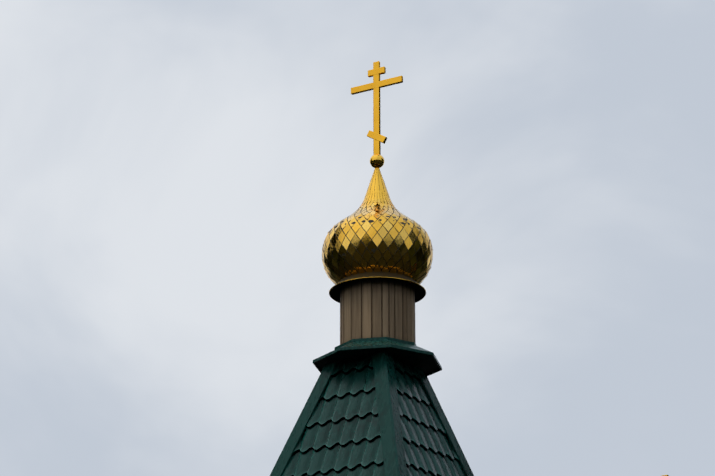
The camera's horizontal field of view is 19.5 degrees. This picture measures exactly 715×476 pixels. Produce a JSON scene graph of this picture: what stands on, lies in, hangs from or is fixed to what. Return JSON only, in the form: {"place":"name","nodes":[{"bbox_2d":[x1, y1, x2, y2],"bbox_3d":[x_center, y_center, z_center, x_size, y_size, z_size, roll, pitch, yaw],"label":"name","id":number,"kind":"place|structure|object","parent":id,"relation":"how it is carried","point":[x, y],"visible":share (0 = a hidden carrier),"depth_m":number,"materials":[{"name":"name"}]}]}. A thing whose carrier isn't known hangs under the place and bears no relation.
{"place":"outdoors","nodes":[
{"label":"outdoors","id":0,"kind":"place"},
{"bbox_2d":[0,0,714,475],"label":"sky","id":1,"kind":"structure","parent":0,"point":[175,175],"materials":[{"name":"grey"}]},
{"bbox_3d":[0.207,7.871,23.002,2.838,5.000,2.838,-13,-24,32],"label":"chapel","id":2,"kind":"object","parent":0,"visible":0},
{"bbox_2d":[282,356,384,475],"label":"tent roof","id":3,"kind":"object","parent":2,"relation":"on","point":[341,435],"visible":0.81,"depth_m":24.50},
{"bbox_2d":[270,351,473,475],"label":"roof ridge caps","id":4,"kind":"object","parent":2,"relation":"on","point":[389,419],"visible":0.75,"depth_m":24.65,"materials":[{"name":"green metal"}]},
{"bbox_2d":[313,337,441,375],"bbox_3d":[0.247,1.465,25.398,1.608,0.215,1.608,-13,-24,32],"label":"cap flashing","id":5,"kind":"object","parent":4,"relation":"on","point":[372,343],"visible":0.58,"depth_m":24.89,"materials":[{"name":"green metal"}]},
{"bbox_2d":[316,348,438,373],"bbox_3d":[0.247,1.540,25.371,1.560,0.001,1.560,-13,-24,32],"label":"roof cap underside","id":6,"kind":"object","parent":5,"relation":"attached to","point":[427,363],"depth_m":25.10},
{"bbox_2d":[340,278,415,344],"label":"drum boards","id":7,"kind":"object","parent":5,"relation":"on","point":[376,307],"visible":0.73,"depth_m":25.23,"materials":[{"name":"brown wood"}]},
{"bbox_2d":[329,271,425,302],"bbox_3d":[0.247,0.614,25.717,1.192,0.153,1.192,-13,-24,32],"label":"dome base flange","id":8,"kind":"object","parent":7,"relation":"on","point":[334,293],"visible":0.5,"depth_m":25.39,"materials":[{"name":"brown metal"}]},
{"bbox_2d":[322,194,432,283],"bbox_3d":[0.247,0.027,25.936,1.369,1.290,1.369,-13,-24,32],"label":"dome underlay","id":9,"kind":"object","parent":8,"relation":"on","point":[370,222],"visible":0.21,"depth_m":25.37,"materials":[{"name":"gold metal"}]},
{"bbox_2d":[358,191,392,209],"bbox_3d":[0.247,-0.425,26.105,0.539,0.245,0.539,-13,-24,32],"label":"dome neck","id":10,"kind":"object","parent":9,"relation":"on","point":[377,194],"visible":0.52,"depth_m":25.98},
{"bbox_2d":[366,167,387,194],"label":"dome spire","id":11,"kind":"structure","parent":9,"relation":"on","point":[376,184],"depth_m":26.11,"materials":[{"name":"gold metal"}]},
{"bbox_2d":[370,154,383,167],"bbox_3d":[0.247,-0.969,26.308,0.186,0.182,0.186,-13,-24,32],"label":"ball finial","id":12,"kind":"object","parent":11,"relation":"on","point":[376,160],"visible":0.94,"depth_m":26.24,"materials":[{"name":"gold metal"}]},
{"bbox_2d":[351,61,402,154],"bbox_3d":[0.247,-1.626,26.554,0.750,1.350,0.042,-12,-23,28],"label":"cross","id":13,"kind":"object","parent":12,"relation":"attached to","point":[375,86],"visible":0.92,"depth_m":26.58,"materials":[{"name":"gold metal"}]},
{"bbox_2d":[322,198,432,286],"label":"dome tiles","id":14,"kind":"object","parent":9,"relation":"on","point":[377,238],"visible":0.69,"depth_m":25.36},
{"bbox_2d":[370,168,385,191],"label":"spire seams","id":15,"kind":"object","parent":9,"relation":"on","point":[378,178],"visible":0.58,"depth_m":26.14,"materials":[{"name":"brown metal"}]},
{"bbox_2d":[329,277,425,300],"bbox_3d":[0.247,0.679,25.692,1.199,0.011,1.199,-13,-24,32],"label":"flange rim","id":16,"kind":"object","parent":8,"relation":"attached to","point":[378,277],"visible":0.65,"depth_m":25.22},
{"bbox_2d":[393,358,465,475],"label":"tent roof","id":17,"kind":"object","parent":2,"relation":"on","point":[429,450],"visible":0.83,"depth_m":24.73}
]}

